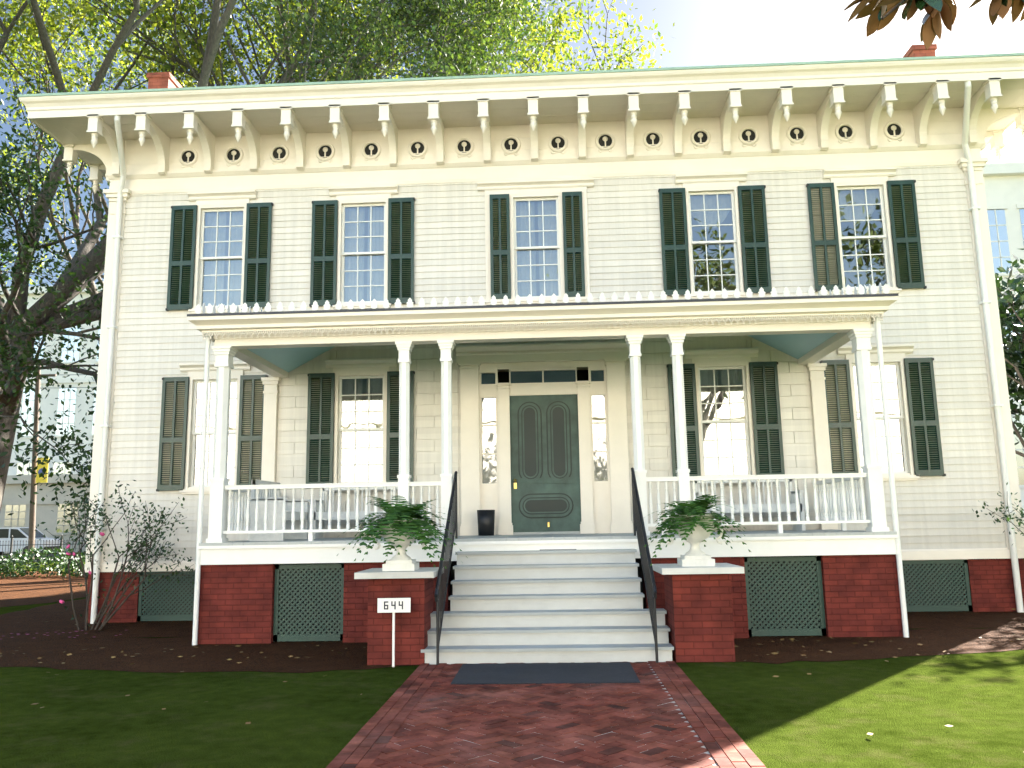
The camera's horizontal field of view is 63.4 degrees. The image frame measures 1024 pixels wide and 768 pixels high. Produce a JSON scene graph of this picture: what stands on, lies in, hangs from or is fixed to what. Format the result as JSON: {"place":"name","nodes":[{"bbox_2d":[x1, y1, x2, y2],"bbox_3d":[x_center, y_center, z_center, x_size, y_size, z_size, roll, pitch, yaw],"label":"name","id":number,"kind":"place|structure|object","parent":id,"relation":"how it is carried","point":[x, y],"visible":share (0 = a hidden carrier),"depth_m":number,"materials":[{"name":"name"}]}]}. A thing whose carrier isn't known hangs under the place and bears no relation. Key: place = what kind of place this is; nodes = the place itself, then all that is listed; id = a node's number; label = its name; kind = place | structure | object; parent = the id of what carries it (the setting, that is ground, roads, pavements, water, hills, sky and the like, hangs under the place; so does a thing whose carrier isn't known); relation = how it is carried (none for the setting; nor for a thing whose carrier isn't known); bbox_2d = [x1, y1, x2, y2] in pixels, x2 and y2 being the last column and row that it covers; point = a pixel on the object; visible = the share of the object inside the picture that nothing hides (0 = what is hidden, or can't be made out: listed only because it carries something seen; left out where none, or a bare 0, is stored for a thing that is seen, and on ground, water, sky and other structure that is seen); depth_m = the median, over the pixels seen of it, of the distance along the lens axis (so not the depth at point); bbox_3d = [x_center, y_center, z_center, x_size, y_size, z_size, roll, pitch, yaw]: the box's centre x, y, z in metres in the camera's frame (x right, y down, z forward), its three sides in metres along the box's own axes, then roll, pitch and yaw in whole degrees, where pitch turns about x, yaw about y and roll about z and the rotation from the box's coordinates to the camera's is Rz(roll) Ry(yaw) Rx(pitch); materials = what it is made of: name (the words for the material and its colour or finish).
{"place":"outdoors","nodes":[
{"label":"outdoors","id":0,"kind":"place"},
{"bbox_2d":[1,554,85,558],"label":"street","id":1,"kind":"structure","parent":0,"point":[35,556],"depth_m":51.42,"materials":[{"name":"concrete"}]},
{"bbox_2d":[0,527,59,551],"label":"car","id":2,"kind":"object","parent":1,"relation":"on","point":[37,541],"visible":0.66,"depth_m":50.11,"materials":[{"name":"white metal"}]},
{"bbox_2d":[0,528,43,537],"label":"car windows","id":3,"kind":"structure","parent":2,"relation":"attached to","point":[15,533],"depth_m":50.20,"materials":[{"name":"grey glass"}]},
{"bbox_2d":[0,546,59,554],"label":"car wheels","id":4,"kind":"object","parent":2,"relation":"attached to","point":[50,547],"visible":0.19,"depth_m":50.62,"materials":[{"name":"black rubber"}]},
{"bbox_2d":[0,474,90,552],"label":"building","id":5,"kind":"structure","parent":0,"point":[47,510],"depth_m":59.41,"materials":[{"name":"white concrete"}]},
{"bbox_2d":[4,504,78,532],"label":"rear window glass","id":6,"kind":"object","parent":5,"relation":"attached to","point":[21,522],"visible":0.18,"depth_m":59.34,"materials":[{"name":"beige glass"}]},
{"bbox_2d":[0,284,102,474],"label":"civic building","id":7,"kind":"structure","parent":0,"point":[47,408],"depth_m":68.97,"materials":[{"name":"white concrete"}]},
{"bbox_2d":[17,326,100,474],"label":"building windows","id":8,"kind":"structure","parent":7,"relation":"attached to","point":[60,408],"depth_m":68.90,"materials":[{"name":"white glass"}]},
{"bbox_2d":[0,0,675,324],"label":"trees","id":9,"kind":"object","parent":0,"point":[50,24],"depth_m":34.88,"materials":[{"name":"green plant"}]},
{"bbox_2d":[0,552,1023,767],"bbox_3d":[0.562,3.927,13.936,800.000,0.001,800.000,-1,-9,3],"label":"lawn","id":10,"kind":"structure","parent":0,"point":[904,710],"depth_m":7.06,"materials":[{"name":"green plant"}]},
{"bbox_2d":[28,365,56,558],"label":"utility pole","id":11,"kind":"object","parent":10,"relation":"on","point":[32,522],"visible":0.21,"depth_m":42.94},
{"bbox_2d":[0,535,84,564],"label":"iron fence","id":12,"kind":"object","parent":10,"relation":"on","point":[40,544],"visible":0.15,"depth_m":38.78,"materials":[{"name":"black metal"}]},
{"bbox_2d":[0,571,87,606],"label":"brick sidewalk","id":13,"kind":"structure","parent":10,"relation":"on","point":[24,590],"depth_m":22.61,"materials":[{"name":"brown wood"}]},
{"bbox_2d":[0,546,88,577],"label":"hedge foliage","id":14,"kind":"object","parent":13,"relation":"on","point":[7,570],"visible":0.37,"depth_m":28.39,"materials":[{"name":"green plant"}]},
{"bbox_2d":[0,599,412,672],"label":"mulch bed","id":15,"kind":"object","parent":10,"relation":"on","point":[53,647],"visible":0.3,"depth_m":10.78,"materials":[{"name":"bark mulch"},{"name":"soil"},{"name":"dry leaves"}]},
{"bbox_2d":[10,480,195,637],"bbox_3d":[-6.507,2.770,13.437,2.918,2.387,2.306,-1,-9,3],"label":"shrub","id":16,"kind":"object","parent":15,"relation":"on","point":[132,541],"depth_m":13.46,"materials":[{"name":"green plant"}]},
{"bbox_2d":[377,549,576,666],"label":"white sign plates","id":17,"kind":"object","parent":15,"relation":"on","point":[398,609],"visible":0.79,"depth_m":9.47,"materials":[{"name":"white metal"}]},
{"bbox_2d":[384,549,575,609],"bbox_3d":[-0.353,2.429,10.471,2.946,0.582,0.341,7,-12,-39],"label":"sign lettering","id":18,"kind":"object","parent":17,"relation":"attached to","point":[394,605],"visible":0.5,"depth_m":9.48},
{"bbox_2d":[0,0,578,510],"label":"oak tree","id":19,"kind":"object","parent":10,"relation":"on","point":[445,52],"depth_m":25.95,"materials":[{"name":"plant"}]},
{"bbox_2d":[0,59,109,524],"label":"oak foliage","id":20,"kind":"object","parent":19,"relation":"attached to","point":[6,245],"visible":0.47,"depth_m":19.19,"materials":[{"name":"green plant"}]},
{"bbox_2d":[0,609,1021,734],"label":"fallen leaves","id":21,"kind":"object","parent":10,"relation":"on","point":[868,733],"visible":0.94,"depth_m":9.99,"materials":[{"name":"brown plant"}]},
{"bbox_2d":[425,552,671,663],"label":"front steps","id":22,"kind":"structure","parent":10,"relation":"on","point":[548,620],"depth_m":10.05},
{"bbox_2d":[421,549,673,652],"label":"stair treads","id":23,"kind":"object","parent":22,"relation":"on","point":[565,647],"visible":0.9,"depth_m":10.01,"materials":[{"name":"grey wood"}]},
{"bbox_2d":[76,611,1023,637],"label":"mulch bed strip","id":24,"kind":"object","parent":10,"relation":"on","point":[946,619],"visible":0.25,"depth_m":12.74,"materials":[{"name":"brown soil"}]},
{"bbox_2d":[367,574,734,664],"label":"brick pillars","id":25,"kind":"structure","parent":10,"relation":"on","point":[699,617],"depth_m":9.49,"materials":[{"name":"red brick"}]},
{"bbox_2d":[354,563,743,578],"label":"pillar caps","id":26,"kind":"object","parent":25,"relation":"on","point":[662,569],"visible":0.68,"depth_m":9.52,"materials":[{"name":"white stone"}]},
{"bbox_2d":[373,514,722,570],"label":"urn planters","id":27,"kind":"object","parent":26,"relation":"on","point":[695,555],"visible":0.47,"depth_m":9.80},
{"bbox_2d":[342,494,756,568],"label":"fern plants","id":28,"kind":"object","parent":27,"relation":"on","point":[405,513],"visible":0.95,"depth_m":9.73,"materials":[{"name":"green plant"}]},
{"bbox_2d":[88,554,1023,643],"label":"foundation brick piers","id":29,"kind":"structure","parent":10,"relation":"on","point":[861,595],"depth_m":11.44,"materials":[{"name":"red brick"}]},
{"bbox_2d":[19,56,1023,571],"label":"house trim","id":30,"kind":"structure","parent":29,"relation":"on","point":[61,120],"depth_m":14.92,"materials":[{"name":"beige wood"}]},
{"bbox_2d":[17,53,1023,97],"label":"roof","id":31,"kind":"structure","parent":30,"relation":"on","point":[532,74],"depth_m":14.27,"materials":[{"name":"metal"}]},
{"bbox_2d":[146,44,936,88],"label":"chimneys","id":32,"kind":"object","parent":31,"relation":"on","point":[157,80],"visible":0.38,"depth_m":17.05,"materials":[{"name":"brick"}]},
{"bbox_2d":[179,120,904,167],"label":"frieze vents","id":33,"kind":"object","parent":30,"relation":"attached to","point":[598,136],"visible":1,"depth_m":15.24,"materials":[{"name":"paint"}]},
{"bbox_2d":[62,78,1023,193],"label":"eave brackets","id":34,"kind":"object","parent":30,"relation":"attached to","point":[981,121],"visible":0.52,"depth_m":14.85,"materials":[{"name":"paint"}]},
{"bbox_2d":[206,328,889,542],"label":"porch posts rails","id":35,"kind":"object","parent":30,"relation":"attached to","point":[870,503],"visible":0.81,"depth_m":11.72,"materials":[{"name":"white wood"}]},
{"bbox_2d":[188,296,897,377],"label":"porch entablature","id":36,"kind":"structure","parent":35,"relation":"on","point":[243,344],"depth_m":11.83,"materials":[{"name":"white wood"}]},
{"bbox_2d":[202,312,883,345],"bbox_3d":[0.417,-0.591,13.218,9.702,0.118,2.901,-1,-9,3],"label":"porch lace frieze","id":37,"kind":"object","parent":36,"relation":"attached to","point":[872,321],"visible":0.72,"depth_m":11.79,"materials":[{"name":"white wood"}]},
{"bbox_2d":[187,293,898,316],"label":"porch roof","id":38,"kind":"structure","parent":36,"relation":"on","point":[552,304],"depth_m":11.67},
{"bbox_2d":[195,283,889,313],"bbox_3d":[0.401,-1.299,13.237,9.890,0.847,2.836,-1,-9,3],"label":"roof cresting","id":39,"kind":"object","parent":38,"relation":"on","point":[872,289],"visible":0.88,"depth_m":11.80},
{"bbox_2d":[194,189,903,481],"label":"interior rooms","id":40,"kind":"object","parent":30,"relation":"attached to","point":[728,266],"visible":0.01,"depth_m":17.01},
{"bbox_2d":[482,370,607,482],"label":"windows","id":41,"kind":"structure","parent":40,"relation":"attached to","point":[489,439],"depth_m":15.70,"materials":[{"name":"glass"}]},
{"bbox_2d":[261,341,837,535],"bbox_3d":[0.506,0.929,14.343,9.880,3.290,0.280,-1,-9,3],"label":"entrance surround","id":42,"kind":"object","parent":30,"relation":"attached to","point":[605,506],"visible":0.94,"depth_m":14.38,"materials":[{"name":"beige wood"}]},
{"bbox_2d":[510,394,580,531],"bbox_3d":[0.573,1.372,14.363,1.210,2.420,0.110,-1,-9,3],"label":"front door","id":43,"kind":"structure","parent":42,"relation":"attached to","point":[566,484],"depth_m":14.31,"materials":[{"name":"green wood"}]},
{"bbox_2d":[513,479,548,526],"bbox_3d":[0.332,2.035,14.205,0.600,0.828,0.052,-1,-9,3],"label":"door hardware","id":44,"kind":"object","parent":43,"relation":"attached to","point":[515,484],"depth_m":14.28,"materials":[{"name":"gold metal"}]},
{"bbox_2d":[517,401,573,518],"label":"front door panel grooves","id":45,"kind":"object","parent":43,"relation":"attached to","point":[530,457],"visible":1,"depth_m":14.34,"materials":[{"name":"green wood"}]},
{"bbox_2d":[179,167,919,494],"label":"window frames","id":46,"kind":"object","parent":30,"relation":"attached to","point":[690,183],"depth_m":14.85,"materials":[{"name":"white wood"}]},
{"bbox_2d":[194,190,903,484],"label":"window curtains","id":47,"kind":"object","parent":46,"relation":"attached to","point":[551,288],"depth_m":15.04,"materials":[{"name":"white fabric"}]},
{"bbox_2d":[191,186,907,486],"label":"window sashes","id":48,"kind":"object","parent":46,"relation":"in","point":[557,247],"depth_m":14.86,"materials":[{"name":"white wood"}]},
{"bbox_2d":[156,180,945,491],"bbox_3d":[0.480,-0.872,14.667,13.530,5.250,0.070,-1,-9,3],"label":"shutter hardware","id":49,"kind":"object","parent":46,"relation":"attached to","point":[272,204],"visible":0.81,"depth_m":14.78,"materials":[{"name":"black metal"}]},
{"bbox_2d":[103,165,1006,561],"bbox_3d":[0.485,-0.433,14.648,15.590,6.822,0.024,-1,-9,3],"label":"siding","id":50,"kind":"object","parent":30,"relation":"attached to","point":[937,319],"visible":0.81,"depth_m":14.81,"materials":[{"name":"paint"}]},
{"bbox_2d":[157,180,943,490],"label":"window shutters","id":51,"kind":"object","parent":50,"relation":"attached to","point":[766,424],"depth_m":14.69,"materials":[{"name":"green wood"}]},
{"bbox_2d":[199,530,896,545],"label":"porch floor","id":52,"kind":"structure","parent":29,"relation":"on","point":[597,536],"depth_m":11.50,"materials":[{"name":"grey wood"}]},
{"bbox_2d":[477,510,494,535],"bbox_3d":[-0.431,2.309,13.795,0.300,0.420,0.292,-1,-9,3],"label":"trash can","id":53,"kind":"object","parent":52,"relation":"on","point":[486,520],"visible":1,"depth_m":13.68,"materials":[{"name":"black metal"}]},
{"bbox_2d":[250,474,805,540],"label":"porch benches","id":54,"kind":"object","parent":52,"relation":"on","point":[317,535],"visible":0.56,"depth_m":13.53,"materials":[{"name":"white wood"}]},
{"bbox_2d":[513,531,579,534],"bbox_3d":[0.592,2.543,14.153,1.200,0.040,0.140,-1,-9,3],"label":"door threshold","id":55,"kind":"object","parent":52,"relation":"on","point":[562,532],"depth_m":14.09,"materials":[{"name":"grey wood"}]},
{"bbox_2d":[198,535,897,564],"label":"porch fascia","id":56,"kind":"structure","parent":52,"relation":"attached to","point":[755,546],"depth_m":11.34,"materials":[{"name":"white wood"}]},
{"bbox_2d":[145,556,963,633],"bbox_3d":[0.501,3.220,12.965,15.260,1.080,2.750,-1,-9,3],"label":"dark crawlspace","id":57,"kind":"object","parent":29,"relation":"attached to","point":[637,560],"depth_m":11.73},
{"bbox_2d":[137,556,971,641],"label":"lattice panels","id":58,"kind":"object","parent":29,"relation":"attached to","point":[753,632],"visible":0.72,"depth_m":11.55,"materials":[{"name":"green wood"}]},
{"bbox_2d":[90,81,1023,644],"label":"downspouts","id":59,"kind":"object","parent":10,"relation":"on","point":[112,327],"visible":0.98,"depth_m":14.07,"materials":[{"name":"white paint"}]},
{"bbox_2d":[399,662,750,767],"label":"path mortar bed","id":60,"kind":"object","parent":10,"relation":"on","point":[707,752],"visible":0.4,"depth_m":6.29,"materials":[{"name":"grey concrete"}]},
{"bbox_2d":[356,662,719,767],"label":"path herringbone bricks","id":61,"kind":"object","parent":60,"relation":"on","point":[581,716],"visible":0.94,"depth_m":6.43,"materials":[{"name":"red brick"}]},
{"bbox_2d":[451,662,639,684],"bbox_3d":[0.355,3.061,8.782,1.880,0.012,1.170,-1,-9,3],"label":"door mat","id":62,"kind":"object","parent":61,"relation":"on","point":[551,673],"depth_m":8.70,"materials":[{"name":"grey rubber"}]},
{"bbox_2d":[435,467,657,664],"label":"stair handrails","id":63,"kind":"object","parent":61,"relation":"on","point":[639,530],"visible":0.94,"depth_m":10.22,"materials":[{"name":"black metal"}]},
{"bbox_2d":[326,661,765,767],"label":"path border bricks","id":64,"kind":"object","parent":60,"relation":"on","point":[364,747],"visible":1,"depth_m":6.61,"materials":[{"name":"red brick"}]},
{"bbox_2d":[674,611,1023,663],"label":"mulch bed","id":65,"kind":"object","parent":10,"relation":"on","point":[936,641],"visible":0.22,"depth_m":10.33,"materials":[{"name":"brown soil"}]},
{"bbox_2d":[972,482,1023,544],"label":"shrub","id":66,"kind":"object","parent":10,"relation":"on","point":[1008,518],"depth_m":12.95,"materials":[{"name":"green plant"}]},
{"bbox_2d":[982,162,1023,521],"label":"neighboring building","id":67,"kind":"structure","parent":10,"relation":"on","point":[1004,185],"depth_m":45.28,"materials":[{"name":"white"}]},
{"bbox_2d":[987,209,1023,484],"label":"background building windows","id":68,"kind":"structure","parent":67,"relation":"attached to","point":[1002,232],"depth_m":44.95,"materials":[{"name":"glass"}]},
{"bbox_2d":[995,248,1023,456],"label":"tree","id":69,"kind":"object","parent":10,"relation":"on","point":[1014,355],"depth_m":20.84,"materials":[{"name":"green plant"}]},
{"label":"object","id":70,"kind":"object","parent":10,"relation":"on","visible":0},
{"bbox_2d":[36,457,48,482],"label":"pole banner","id":71,"kind":"object","parent":70,"relation":"attached to","point":[40,479],"visible":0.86,"depth_m":42.87,"materials":[{"name":"yellow fabric"}]},
{"bbox_2d":[0,0,1023,286],"label":"sky","id":72,"kind":"structure","parent":0,"point":[706,32],"materials":[{"name":"white"}]},
{"bbox_2d":[248,333,836,371],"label":"porch ceiling","id":73,"kind":"structure","parent":0,"point":[797,346],"depth_m":13.97,"materials":[{"name":"wood"}]},
{"bbox_2d":[276,335,819,535],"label":"rusticated porch wall","id":74,"kind":"structure","parent":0,"point":[796,404],"depth_m":14.45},
{"bbox_2d":[100,338,1021,572],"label":"house wall","id":75,"kind":"structure","parent":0,"point":[697,345],"depth_m":14.45,"materials":[{"name":"beige wood"}]},
{"bbox_2d":[856,0,906,19],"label":"leaf","id":76,"kind":"object","parent":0,"point":[890,11],"visible":0.42,"depth_m":5.89,"materials":[{"name":"plant"}]},
{"bbox_2d":[844,0,1023,49],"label":"magnolia leaves","id":77,"kind":"object","parent":76,"relation":"attached to","point":[863,9],"visible":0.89,"depth_m":6.02,"materials":[{"name":"brown plant"}]}
]}

